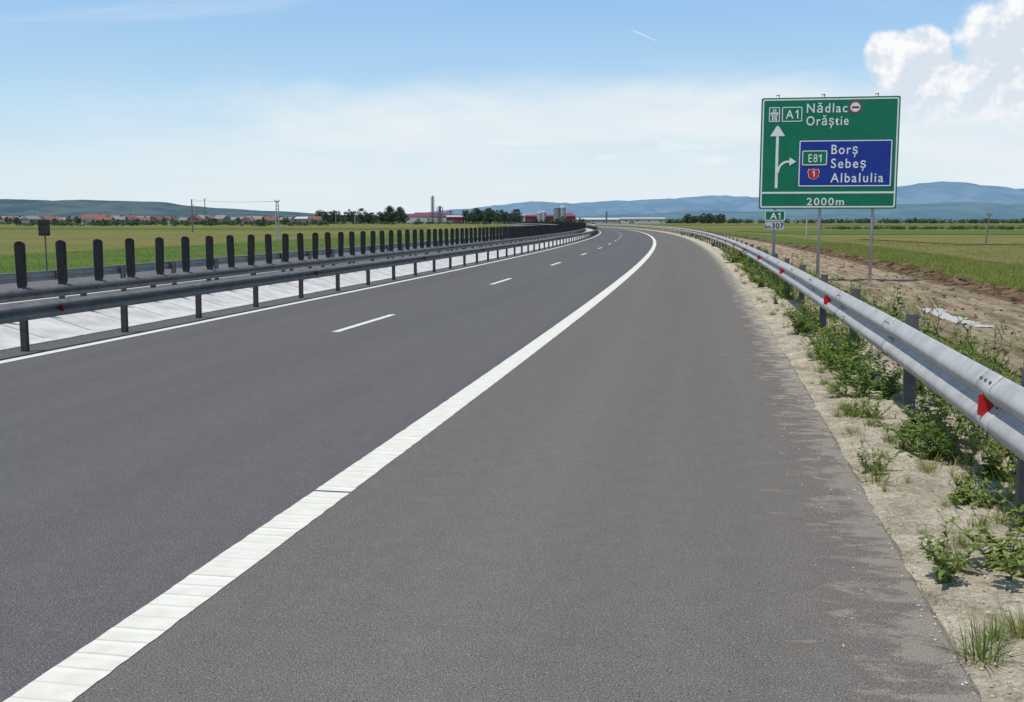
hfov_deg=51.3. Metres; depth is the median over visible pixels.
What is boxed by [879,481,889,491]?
grass tuft
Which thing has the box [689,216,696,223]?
tree
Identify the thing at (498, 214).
tree
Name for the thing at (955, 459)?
verge grass
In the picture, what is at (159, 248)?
anti glare panel
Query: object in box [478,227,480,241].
anti glare panel
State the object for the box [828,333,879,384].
weed plant
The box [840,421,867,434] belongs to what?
grass tuft
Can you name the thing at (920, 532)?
grass tuft
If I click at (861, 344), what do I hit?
weed plant
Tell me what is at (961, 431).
weed plant
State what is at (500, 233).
anti glare panel
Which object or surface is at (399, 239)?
anti glare panel
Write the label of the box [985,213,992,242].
utility pole
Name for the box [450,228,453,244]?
anti glare panel
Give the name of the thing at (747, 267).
weed plant
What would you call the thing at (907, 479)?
grass tuft
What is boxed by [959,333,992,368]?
weed plant
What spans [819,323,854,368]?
weed plant
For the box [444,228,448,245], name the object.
anti glare panel
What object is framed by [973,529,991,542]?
grass tuft
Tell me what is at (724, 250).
weed plant
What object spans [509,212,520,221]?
tree
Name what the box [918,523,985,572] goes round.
weed plant
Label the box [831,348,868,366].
weed plant
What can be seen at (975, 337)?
weed plant
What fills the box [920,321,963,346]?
weed plant
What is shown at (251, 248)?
anti glare panel
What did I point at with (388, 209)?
tree
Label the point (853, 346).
weed plant
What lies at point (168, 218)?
house
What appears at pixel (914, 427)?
weed plant
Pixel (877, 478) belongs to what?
grass tuft
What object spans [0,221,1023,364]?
ground
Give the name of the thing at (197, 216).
house
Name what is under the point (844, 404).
weed plant
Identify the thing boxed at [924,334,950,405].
weed plant
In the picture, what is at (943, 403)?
weed plant
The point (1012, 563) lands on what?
weed plant
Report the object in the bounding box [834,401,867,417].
grass tuft
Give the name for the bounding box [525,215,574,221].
factory hall
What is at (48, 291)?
guardrail
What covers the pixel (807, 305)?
weed plant
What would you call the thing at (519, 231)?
anti glare panel
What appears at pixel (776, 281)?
weed plant
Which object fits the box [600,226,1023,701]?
verge ground
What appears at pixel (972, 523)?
grass tuft
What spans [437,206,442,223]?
process tower
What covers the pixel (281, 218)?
house
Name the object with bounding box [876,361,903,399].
weed plant
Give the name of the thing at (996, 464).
weed plant
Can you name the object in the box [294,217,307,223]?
warehouse
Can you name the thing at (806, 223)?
utility pole
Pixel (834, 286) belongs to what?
weed plant
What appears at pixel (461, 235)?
anti glare panel
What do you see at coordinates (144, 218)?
house
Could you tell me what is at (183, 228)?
green field
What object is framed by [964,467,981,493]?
weed plant
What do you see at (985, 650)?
grass tuft
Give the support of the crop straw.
on the dry field margin at (985, 258)
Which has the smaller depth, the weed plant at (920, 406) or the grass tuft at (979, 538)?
the grass tuft at (979, 538)
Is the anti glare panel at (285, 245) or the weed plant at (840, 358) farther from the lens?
the anti glare panel at (285, 245)
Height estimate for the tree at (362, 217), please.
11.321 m
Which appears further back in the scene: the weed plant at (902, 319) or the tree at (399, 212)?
the tree at (399, 212)
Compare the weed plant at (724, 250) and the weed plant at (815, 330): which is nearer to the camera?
the weed plant at (815, 330)
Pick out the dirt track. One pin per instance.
(990, 305)
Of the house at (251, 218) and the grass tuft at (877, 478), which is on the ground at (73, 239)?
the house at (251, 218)
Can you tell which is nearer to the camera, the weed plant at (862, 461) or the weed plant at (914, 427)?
the weed plant at (862, 461)
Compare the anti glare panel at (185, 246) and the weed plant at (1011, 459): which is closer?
the weed plant at (1011, 459)
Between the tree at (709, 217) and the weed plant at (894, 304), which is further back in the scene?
the tree at (709, 217)
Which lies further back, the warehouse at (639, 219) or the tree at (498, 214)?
the warehouse at (639, 219)
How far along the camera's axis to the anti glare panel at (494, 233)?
68.46 m
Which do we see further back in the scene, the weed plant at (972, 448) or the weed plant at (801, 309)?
the weed plant at (801, 309)
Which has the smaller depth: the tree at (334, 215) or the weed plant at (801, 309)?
the weed plant at (801, 309)
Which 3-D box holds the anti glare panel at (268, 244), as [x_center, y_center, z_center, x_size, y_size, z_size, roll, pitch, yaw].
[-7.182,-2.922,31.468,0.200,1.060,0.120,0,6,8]
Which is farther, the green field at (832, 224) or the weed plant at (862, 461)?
the green field at (832, 224)
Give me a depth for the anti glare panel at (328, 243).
36.52 m
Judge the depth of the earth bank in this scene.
41.47 m
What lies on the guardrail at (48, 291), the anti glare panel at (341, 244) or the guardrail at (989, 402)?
the anti glare panel at (341, 244)
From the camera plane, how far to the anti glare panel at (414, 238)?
48.00 m
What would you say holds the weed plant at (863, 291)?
on the verge ground at (1000, 678)
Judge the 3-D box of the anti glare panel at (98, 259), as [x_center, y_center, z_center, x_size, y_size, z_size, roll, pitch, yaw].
[-8.746,-1.834,22.544,0.200,1.060,0.120,1,7,1]
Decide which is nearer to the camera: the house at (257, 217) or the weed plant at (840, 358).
the weed plant at (840, 358)
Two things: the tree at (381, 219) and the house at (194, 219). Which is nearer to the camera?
the house at (194, 219)
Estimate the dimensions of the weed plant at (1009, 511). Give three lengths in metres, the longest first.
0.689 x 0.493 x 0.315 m
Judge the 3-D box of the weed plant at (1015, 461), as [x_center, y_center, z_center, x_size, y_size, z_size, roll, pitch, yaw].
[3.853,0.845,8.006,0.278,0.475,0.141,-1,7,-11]
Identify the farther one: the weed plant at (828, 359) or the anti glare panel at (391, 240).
the anti glare panel at (391, 240)
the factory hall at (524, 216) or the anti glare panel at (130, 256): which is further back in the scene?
the factory hall at (524, 216)
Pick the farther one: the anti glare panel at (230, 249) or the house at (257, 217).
the house at (257, 217)
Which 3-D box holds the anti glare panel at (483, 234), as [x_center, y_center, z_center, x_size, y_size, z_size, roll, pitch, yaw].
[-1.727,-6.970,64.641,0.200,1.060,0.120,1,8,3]
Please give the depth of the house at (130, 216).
793.50 m
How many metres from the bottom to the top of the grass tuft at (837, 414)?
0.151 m
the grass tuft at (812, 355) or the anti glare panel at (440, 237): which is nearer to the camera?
the grass tuft at (812, 355)
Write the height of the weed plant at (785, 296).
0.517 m
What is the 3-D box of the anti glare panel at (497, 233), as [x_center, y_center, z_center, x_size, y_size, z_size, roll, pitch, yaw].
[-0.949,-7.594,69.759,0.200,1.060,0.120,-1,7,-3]
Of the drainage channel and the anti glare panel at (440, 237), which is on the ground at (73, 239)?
the drainage channel
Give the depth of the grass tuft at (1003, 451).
9.18 m
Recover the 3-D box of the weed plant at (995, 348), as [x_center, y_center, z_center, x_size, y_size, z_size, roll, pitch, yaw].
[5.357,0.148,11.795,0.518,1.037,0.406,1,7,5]
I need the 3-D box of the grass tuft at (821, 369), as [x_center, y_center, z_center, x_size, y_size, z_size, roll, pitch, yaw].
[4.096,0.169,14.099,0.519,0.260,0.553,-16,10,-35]
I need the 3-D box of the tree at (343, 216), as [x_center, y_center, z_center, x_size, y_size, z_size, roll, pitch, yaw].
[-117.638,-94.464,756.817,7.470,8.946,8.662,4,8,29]
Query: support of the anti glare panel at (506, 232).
on the guardrail at (48, 291)
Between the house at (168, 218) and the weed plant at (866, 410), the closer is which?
the weed plant at (866, 410)
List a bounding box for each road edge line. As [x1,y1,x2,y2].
[0,224,533,303]
[0,228,600,363]
[3,491,348,701]
[316,257,648,491]
[605,227,655,256]
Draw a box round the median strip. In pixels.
[163,223,585,286]
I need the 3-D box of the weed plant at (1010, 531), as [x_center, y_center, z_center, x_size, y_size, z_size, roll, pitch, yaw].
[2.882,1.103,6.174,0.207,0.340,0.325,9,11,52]
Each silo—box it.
[537,212,541,220]
[541,210,545,221]
[554,206,560,221]
[560,205,565,221]
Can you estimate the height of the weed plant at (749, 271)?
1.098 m
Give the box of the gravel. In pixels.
[729,288,1023,701]
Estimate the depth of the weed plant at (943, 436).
9.02 m
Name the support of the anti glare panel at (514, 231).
on the guardrail at (48, 291)
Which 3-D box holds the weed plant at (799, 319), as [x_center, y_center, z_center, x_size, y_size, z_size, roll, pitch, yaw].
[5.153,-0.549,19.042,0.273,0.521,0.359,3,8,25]
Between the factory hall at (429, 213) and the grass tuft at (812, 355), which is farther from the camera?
the factory hall at (429, 213)
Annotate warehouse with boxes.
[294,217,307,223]
[576,218,619,222]
[619,217,665,222]
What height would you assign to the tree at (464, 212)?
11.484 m
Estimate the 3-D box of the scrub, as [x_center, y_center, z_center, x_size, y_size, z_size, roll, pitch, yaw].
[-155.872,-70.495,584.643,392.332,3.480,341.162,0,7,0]
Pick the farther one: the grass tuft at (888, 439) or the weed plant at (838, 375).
the weed plant at (838, 375)
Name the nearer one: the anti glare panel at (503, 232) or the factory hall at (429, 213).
the anti glare panel at (503, 232)
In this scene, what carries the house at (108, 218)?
on the ground at (73, 239)
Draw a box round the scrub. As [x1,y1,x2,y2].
[0,220,571,225]
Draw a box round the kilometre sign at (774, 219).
[765,210,784,229]
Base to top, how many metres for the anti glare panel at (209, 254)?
1.060 m
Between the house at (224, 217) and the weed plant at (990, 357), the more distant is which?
the house at (224, 217)
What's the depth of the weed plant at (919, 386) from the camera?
12.55 m
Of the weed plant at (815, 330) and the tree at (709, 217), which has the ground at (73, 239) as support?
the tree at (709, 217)
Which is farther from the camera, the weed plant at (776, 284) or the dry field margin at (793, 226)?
the dry field margin at (793, 226)
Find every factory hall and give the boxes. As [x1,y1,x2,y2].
[403,214,464,223]
[414,212,446,213]
[446,215,463,223]
[520,214,533,221]
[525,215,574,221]
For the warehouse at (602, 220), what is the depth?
893.44 m
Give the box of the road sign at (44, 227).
[38,218,49,270]
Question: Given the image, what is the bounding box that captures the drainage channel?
[0,228,591,350]
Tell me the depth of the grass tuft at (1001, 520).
7.14 m
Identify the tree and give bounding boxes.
[314,210,323,215]
[321,211,330,222]
[329,210,339,221]
[340,212,347,222]
[346,209,353,223]
[353,208,368,222]
[365,213,373,223]
[373,211,384,221]
[383,205,396,222]
[386,209,399,223]
[394,206,406,223]
[397,210,408,223]
[461,209,469,223]
[468,208,482,222]
[468,210,476,223]
[482,208,497,221]
[483,211,490,221]
[493,210,500,223]
[497,209,504,222]
[500,212,509,221]
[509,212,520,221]
[510,209,523,219]
[682,215,689,221]
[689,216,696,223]
[698,213,708,223]
[705,213,712,223]
[714,215,721,222]
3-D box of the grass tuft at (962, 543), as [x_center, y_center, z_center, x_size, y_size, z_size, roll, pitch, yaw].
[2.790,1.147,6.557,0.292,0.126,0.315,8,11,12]
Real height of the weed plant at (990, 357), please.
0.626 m
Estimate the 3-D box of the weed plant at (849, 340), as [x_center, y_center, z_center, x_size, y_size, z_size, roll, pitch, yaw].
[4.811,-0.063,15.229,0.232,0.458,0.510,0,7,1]
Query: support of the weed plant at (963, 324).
on the verge ground at (1000, 678)
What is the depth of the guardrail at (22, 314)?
22.15 m
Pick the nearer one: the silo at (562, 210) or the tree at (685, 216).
the silo at (562, 210)
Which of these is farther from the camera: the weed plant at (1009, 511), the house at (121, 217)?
the house at (121, 217)
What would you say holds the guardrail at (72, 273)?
on the median strip
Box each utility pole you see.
[191,199,193,231]
[274,200,280,240]
[805,209,807,238]
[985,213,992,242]
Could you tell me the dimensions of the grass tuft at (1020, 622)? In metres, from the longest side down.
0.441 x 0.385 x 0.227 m
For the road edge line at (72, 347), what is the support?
on the road at (606, 498)
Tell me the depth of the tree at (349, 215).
734.10 m
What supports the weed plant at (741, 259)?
on the verge ground at (1000, 678)
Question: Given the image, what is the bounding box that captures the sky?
[0,0,1023,214]
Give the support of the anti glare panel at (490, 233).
on the guardrail at (48, 291)
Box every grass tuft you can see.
[802,357,831,373]
[805,349,815,357]
[821,376,850,394]
[833,399,848,409]
[833,405,844,416]
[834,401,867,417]
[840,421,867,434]
[854,404,881,427]
[854,453,918,486]
[871,444,893,458]
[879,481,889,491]
[881,429,898,443]
[892,427,931,452]
[898,470,916,483]
[914,449,948,471]
[917,525,927,534]
[921,462,939,473]
[922,540,983,568]
[924,598,1023,667]
[936,492,954,507]
[950,529,983,548]
[956,510,1000,530]
[964,611,1022,644]
[972,513,995,528]
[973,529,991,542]
[982,502,1017,527]
[989,600,1023,639]
[992,444,1007,453]
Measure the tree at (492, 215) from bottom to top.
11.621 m
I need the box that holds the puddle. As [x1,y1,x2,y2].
[923,308,993,326]
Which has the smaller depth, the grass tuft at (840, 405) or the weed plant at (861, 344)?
the grass tuft at (840, 405)
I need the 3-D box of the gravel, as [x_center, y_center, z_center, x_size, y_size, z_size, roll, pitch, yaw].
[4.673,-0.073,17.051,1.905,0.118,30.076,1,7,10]
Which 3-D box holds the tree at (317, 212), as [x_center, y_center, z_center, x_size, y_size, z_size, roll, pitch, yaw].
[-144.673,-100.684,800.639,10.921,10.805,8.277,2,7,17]
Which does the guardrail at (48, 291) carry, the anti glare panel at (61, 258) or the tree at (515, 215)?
the anti glare panel at (61, 258)
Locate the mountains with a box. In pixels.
[376,181,1023,215]
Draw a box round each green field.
[0,225,518,273]
[0,227,419,228]
[596,225,1023,289]
[628,224,1023,225]
[723,230,1023,233]
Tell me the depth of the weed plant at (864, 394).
12.08 m
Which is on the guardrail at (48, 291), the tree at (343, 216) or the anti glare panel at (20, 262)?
the anti glare panel at (20, 262)
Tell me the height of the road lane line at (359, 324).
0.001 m
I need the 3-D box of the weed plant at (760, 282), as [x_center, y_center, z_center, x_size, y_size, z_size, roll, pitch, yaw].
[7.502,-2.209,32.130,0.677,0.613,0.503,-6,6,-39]
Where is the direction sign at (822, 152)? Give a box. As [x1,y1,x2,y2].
[759,93,900,280]
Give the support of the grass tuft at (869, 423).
on the verge ground at (1000, 678)
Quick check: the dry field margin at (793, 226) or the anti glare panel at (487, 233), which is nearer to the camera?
the anti glare panel at (487, 233)
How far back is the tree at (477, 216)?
797.04 m
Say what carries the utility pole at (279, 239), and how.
on the green field at (110, 252)
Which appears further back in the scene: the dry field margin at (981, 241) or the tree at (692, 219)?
the tree at (692, 219)
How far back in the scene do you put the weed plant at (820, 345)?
15.31 m
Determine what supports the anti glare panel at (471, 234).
on the guardrail at (48, 291)
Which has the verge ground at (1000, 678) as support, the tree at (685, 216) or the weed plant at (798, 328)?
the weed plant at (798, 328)
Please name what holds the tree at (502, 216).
on the ground at (73, 239)
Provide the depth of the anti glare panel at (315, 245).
35.26 m
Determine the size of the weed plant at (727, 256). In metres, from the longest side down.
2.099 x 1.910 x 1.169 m
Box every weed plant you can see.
[719,244,740,261]
[722,238,755,262]
[731,250,753,266]
[738,259,755,273]
[740,252,783,281]
[750,267,764,286]
[758,270,772,283]
[763,275,795,291]
[768,291,780,303]
[769,275,783,291]
[779,284,791,298]
[783,293,814,330]
[784,285,798,299]
[786,304,822,333]
[791,301,815,324]
[795,306,805,333]
[799,321,864,357]
[801,297,815,323]
[802,311,849,353]
[809,307,829,326]
[810,320,846,362]
[819,276,839,316]
[819,321,848,349]
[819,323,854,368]
[819,366,880,398]
[822,342,869,369]
[823,339,860,369]
[826,348,856,384]
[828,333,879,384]
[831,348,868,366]
[835,315,865,363]
[840,329,856,354]
[840,397,868,413]
[841,328,868,351]
[843,350,902,390]
[845,351,888,394]
[847,279,886,305]
[851,433,900,471]
[857,396,895,417]
[860,342,873,358]
[864,288,877,308]
[870,458,889,474]
[874,404,952,437]
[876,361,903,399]
[881,283,906,318]
[881,305,911,320]
[892,304,933,330]
[892,430,929,450]
[894,418,962,461]
[901,292,948,337]
[901,382,951,428]
[913,387,955,417]
[916,378,925,392]
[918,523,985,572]
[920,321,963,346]
[922,509,965,583]
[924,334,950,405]
[925,389,974,444]
[928,409,944,451]
[934,313,979,356]
[945,466,1014,507]
[946,349,1012,445]
[946,489,1023,580]
[949,415,984,464]
[952,334,985,360]
[957,326,979,357]
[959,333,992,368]
[963,428,1014,480]
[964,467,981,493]
[974,317,1018,373]
[983,509,1022,560]
[985,342,1009,372]
[996,487,1023,525]
[1001,330,1023,384]
[1007,449,1016,482]
[1010,455,1016,488]
[1015,529,1023,563]
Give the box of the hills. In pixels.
[0,199,478,221]
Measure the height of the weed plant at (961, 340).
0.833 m
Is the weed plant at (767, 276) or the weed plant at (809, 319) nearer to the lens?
the weed plant at (809, 319)
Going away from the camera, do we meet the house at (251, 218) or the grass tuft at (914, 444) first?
the grass tuft at (914, 444)
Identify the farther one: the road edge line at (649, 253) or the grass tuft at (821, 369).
the road edge line at (649, 253)
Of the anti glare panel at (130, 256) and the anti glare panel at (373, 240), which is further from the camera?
the anti glare panel at (373, 240)
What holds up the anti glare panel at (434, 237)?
on the guardrail at (48, 291)
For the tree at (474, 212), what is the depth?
786.99 m
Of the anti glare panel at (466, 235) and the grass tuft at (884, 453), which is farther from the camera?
the anti glare panel at (466, 235)
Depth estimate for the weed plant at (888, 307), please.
19.22 m
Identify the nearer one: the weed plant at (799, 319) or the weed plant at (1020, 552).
the weed plant at (1020, 552)
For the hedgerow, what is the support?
on the ground at (73, 239)
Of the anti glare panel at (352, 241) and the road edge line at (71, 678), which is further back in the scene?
the anti glare panel at (352, 241)
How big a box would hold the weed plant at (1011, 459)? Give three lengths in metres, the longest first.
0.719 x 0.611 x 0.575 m
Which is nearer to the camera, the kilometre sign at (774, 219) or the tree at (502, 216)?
the kilometre sign at (774, 219)
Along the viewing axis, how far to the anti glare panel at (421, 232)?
49.28 m
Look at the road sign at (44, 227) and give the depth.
41.71 m
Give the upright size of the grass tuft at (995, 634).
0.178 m
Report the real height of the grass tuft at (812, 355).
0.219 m
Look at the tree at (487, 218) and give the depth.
737.27 m
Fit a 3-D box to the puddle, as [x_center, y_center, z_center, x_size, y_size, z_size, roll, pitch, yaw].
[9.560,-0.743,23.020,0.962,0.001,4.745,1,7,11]
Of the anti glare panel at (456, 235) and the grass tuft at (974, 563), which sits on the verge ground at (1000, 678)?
the grass tuft at (974, 563)
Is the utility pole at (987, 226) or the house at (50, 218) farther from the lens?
the house at (50, 218)
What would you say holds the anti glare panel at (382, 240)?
on the guardrail at (48, 291)
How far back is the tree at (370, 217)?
739.57 m
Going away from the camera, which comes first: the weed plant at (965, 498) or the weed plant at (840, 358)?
the weed plant at (965, 498)
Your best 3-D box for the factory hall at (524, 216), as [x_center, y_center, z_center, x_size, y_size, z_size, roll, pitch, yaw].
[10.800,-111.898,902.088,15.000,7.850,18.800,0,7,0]
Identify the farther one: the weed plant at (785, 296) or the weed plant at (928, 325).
the weed plant at (785, 296)
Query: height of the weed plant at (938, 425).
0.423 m
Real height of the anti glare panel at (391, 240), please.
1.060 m
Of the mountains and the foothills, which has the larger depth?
the mountains
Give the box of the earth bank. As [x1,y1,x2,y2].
[656,228,1023,301]
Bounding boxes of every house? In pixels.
[21,214,40,223]
[44,215,59,222]
[80,213,107,223]
[96,216,114,222]
[111,215,125,223]
[122,213,136,220]
[133,216,150,223]
[153,215,162,223]
[164,216,177,223]
[187,214,202,221]
[187,217,200,223]
[212,214,230,221]
[241,216,256,223]
[247,215,262,219]
[279,216,291,222]
[308,215,321,223]
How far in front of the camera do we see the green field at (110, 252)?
67.49 m
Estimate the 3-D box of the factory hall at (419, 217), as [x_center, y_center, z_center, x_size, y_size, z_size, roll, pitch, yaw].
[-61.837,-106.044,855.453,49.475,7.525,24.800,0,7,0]
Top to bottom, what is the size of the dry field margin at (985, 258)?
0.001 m
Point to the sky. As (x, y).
(309, 106)
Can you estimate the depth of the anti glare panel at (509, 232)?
74.84 m
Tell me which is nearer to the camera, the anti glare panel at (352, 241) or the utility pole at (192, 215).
the anti glare panel at (352, 241)
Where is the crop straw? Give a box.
[822,239,1023,264]
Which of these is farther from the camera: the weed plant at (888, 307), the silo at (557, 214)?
the silo at (557, 214)
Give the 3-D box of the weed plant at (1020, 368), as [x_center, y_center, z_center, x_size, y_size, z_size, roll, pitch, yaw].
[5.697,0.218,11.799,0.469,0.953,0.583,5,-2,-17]
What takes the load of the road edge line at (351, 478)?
on the road at (606, 498)
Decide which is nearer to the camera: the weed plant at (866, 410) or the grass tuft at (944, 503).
the grass tuft at (944, 503)
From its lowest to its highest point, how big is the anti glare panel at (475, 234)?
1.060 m
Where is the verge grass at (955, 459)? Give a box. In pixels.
[708,243,1020,519]
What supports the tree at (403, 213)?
on the ground at (73, 239)
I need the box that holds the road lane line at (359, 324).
[332,314,395,331]
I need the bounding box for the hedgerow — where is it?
[660,218,1023,229]
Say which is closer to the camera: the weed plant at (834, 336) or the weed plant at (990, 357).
the weed plant at (990, 357)
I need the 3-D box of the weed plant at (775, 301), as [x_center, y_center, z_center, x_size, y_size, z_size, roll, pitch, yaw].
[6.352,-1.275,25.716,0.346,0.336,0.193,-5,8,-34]
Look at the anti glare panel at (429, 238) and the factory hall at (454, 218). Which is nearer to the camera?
the anti glare panel at (429, 238)
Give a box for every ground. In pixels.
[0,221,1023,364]
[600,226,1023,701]
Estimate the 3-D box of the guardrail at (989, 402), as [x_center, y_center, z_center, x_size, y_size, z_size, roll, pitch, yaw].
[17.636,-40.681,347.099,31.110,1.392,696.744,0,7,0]
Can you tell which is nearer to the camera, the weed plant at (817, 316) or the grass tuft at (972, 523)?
the grass tuft at (972, 523)
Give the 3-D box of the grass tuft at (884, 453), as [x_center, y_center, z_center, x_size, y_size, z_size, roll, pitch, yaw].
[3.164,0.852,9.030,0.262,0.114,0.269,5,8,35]
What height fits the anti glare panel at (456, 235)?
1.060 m
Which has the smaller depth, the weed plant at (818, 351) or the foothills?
the weed plant at (818, 351)
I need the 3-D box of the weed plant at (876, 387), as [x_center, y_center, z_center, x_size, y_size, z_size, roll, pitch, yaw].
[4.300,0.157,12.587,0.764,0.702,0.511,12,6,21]
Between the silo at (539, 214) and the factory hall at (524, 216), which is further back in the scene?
the factory hall at (524, 216)
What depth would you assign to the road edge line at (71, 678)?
5.49 m
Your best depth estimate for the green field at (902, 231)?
208.08 m
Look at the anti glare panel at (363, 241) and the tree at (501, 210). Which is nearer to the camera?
the anti glare panel at (363, 241)
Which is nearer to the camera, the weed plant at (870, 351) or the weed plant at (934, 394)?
the weed plant at (934, 394)
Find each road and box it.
[0,222,532,305]
[0,222,981,701]
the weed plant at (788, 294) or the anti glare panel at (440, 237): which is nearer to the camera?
the weed plant at (788, 294)
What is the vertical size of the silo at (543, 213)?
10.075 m
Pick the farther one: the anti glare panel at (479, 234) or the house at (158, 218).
the house at (158, 218)
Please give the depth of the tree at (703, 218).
844.42 m
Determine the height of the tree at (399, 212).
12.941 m
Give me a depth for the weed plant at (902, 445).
9.31 m
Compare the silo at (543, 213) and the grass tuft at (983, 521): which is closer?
the grass tuft at (983, 521)
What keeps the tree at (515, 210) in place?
on the ground at (73, 239)
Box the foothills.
[493,202,1023,220]
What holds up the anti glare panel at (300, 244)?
on the guardrail at (48, 291)
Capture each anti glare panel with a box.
[14,241,26,288]
[55,240,67,284]
[93,239,103,280]
[125,238,135,277]
[155,237,163,274]
[181,236,189,271]
[205,236,213,269]
[226,235,234,267]
[247,234,254,265]
[265,234,271,263]
[282,233,288,261]
[297,233,303,260]
[312,232,317,258]
[325,232,330,257]
[338,232,343,256]
[349,231,354,254]
[360,231,365,253]
[370,231,375,252]
[379,230,384,251]
[389,230,393,251]
[397,230,401,250]
[405,230,409,249]
[413,229,416,248]
[419,229,423,247]
[427,229,430,247]
[433,229,436,246]
[439,229,442,245]
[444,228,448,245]
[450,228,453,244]
[455,228,458,244]
[460,228,463,243]
[465,228,467,243]
[469,228,472,242]
[474,227,476,242]
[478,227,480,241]
[482,227,484,241]
[485,227,488,240]
[489,227,492,240]
[493,227,495,240]
[496,227,498,239]
[499,227,501,239]
[502,227,504,238]
[505,226,507,238]
[508,226,510,238]
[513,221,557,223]
[513,226,515,237]
[518,226,520,237]
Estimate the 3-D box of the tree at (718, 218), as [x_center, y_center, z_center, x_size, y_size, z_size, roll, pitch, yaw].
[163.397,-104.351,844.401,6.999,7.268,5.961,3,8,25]
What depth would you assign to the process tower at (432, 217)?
828.92 m
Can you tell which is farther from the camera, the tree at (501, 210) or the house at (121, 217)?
the tree at (501, 210)
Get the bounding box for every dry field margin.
[603,225,1023,265]
[665,226,1021,227]
[873,239,1023,243]
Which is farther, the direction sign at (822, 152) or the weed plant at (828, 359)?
the direction sign at (822, 152)
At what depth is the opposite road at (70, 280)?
40.75 m
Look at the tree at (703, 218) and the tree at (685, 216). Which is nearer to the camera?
the tree at (703, 218)
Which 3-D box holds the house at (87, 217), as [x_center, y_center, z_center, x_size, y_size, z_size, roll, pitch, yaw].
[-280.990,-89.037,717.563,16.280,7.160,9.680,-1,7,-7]
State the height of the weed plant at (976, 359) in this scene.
0.908 m
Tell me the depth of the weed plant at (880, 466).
8.46 m
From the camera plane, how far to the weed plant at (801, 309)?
19.30 m
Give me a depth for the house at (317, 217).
783.63 m
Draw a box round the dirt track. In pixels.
[587,225,1023,375]
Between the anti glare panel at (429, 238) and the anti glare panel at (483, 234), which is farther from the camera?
the anti glare panel at (483, 234)
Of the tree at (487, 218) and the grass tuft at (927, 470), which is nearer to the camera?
the grass tuft at (927, 470)
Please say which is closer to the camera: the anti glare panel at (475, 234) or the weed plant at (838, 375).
the weed plant at (838, 375)
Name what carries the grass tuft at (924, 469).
on the verge ground at (1000, 678)
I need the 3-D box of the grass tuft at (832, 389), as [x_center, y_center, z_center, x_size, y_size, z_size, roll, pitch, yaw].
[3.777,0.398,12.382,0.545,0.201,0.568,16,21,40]
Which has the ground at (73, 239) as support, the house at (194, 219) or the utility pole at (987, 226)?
the house at (194, 219)
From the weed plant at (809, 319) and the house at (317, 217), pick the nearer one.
the weed plant at (809, 319)
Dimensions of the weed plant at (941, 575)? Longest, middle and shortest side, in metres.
0.434 x 0.313 x 0.198 m
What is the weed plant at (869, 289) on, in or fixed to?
on the verge ground at (1000, 678)
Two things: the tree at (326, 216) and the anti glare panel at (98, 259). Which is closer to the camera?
the anti glare panel at (98, 259)
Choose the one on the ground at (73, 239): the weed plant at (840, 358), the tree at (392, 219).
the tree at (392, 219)
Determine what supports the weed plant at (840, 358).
on the verge ground at (1000, 678)
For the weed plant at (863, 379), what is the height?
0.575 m
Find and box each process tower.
[431,195,434,221]
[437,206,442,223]
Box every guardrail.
[0,223,557,298]
[0,223,585,302]
[0,223,598,351]
[586,223,1023,527]
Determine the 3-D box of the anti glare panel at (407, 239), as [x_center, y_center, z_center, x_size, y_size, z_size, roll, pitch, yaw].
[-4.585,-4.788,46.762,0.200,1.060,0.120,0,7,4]

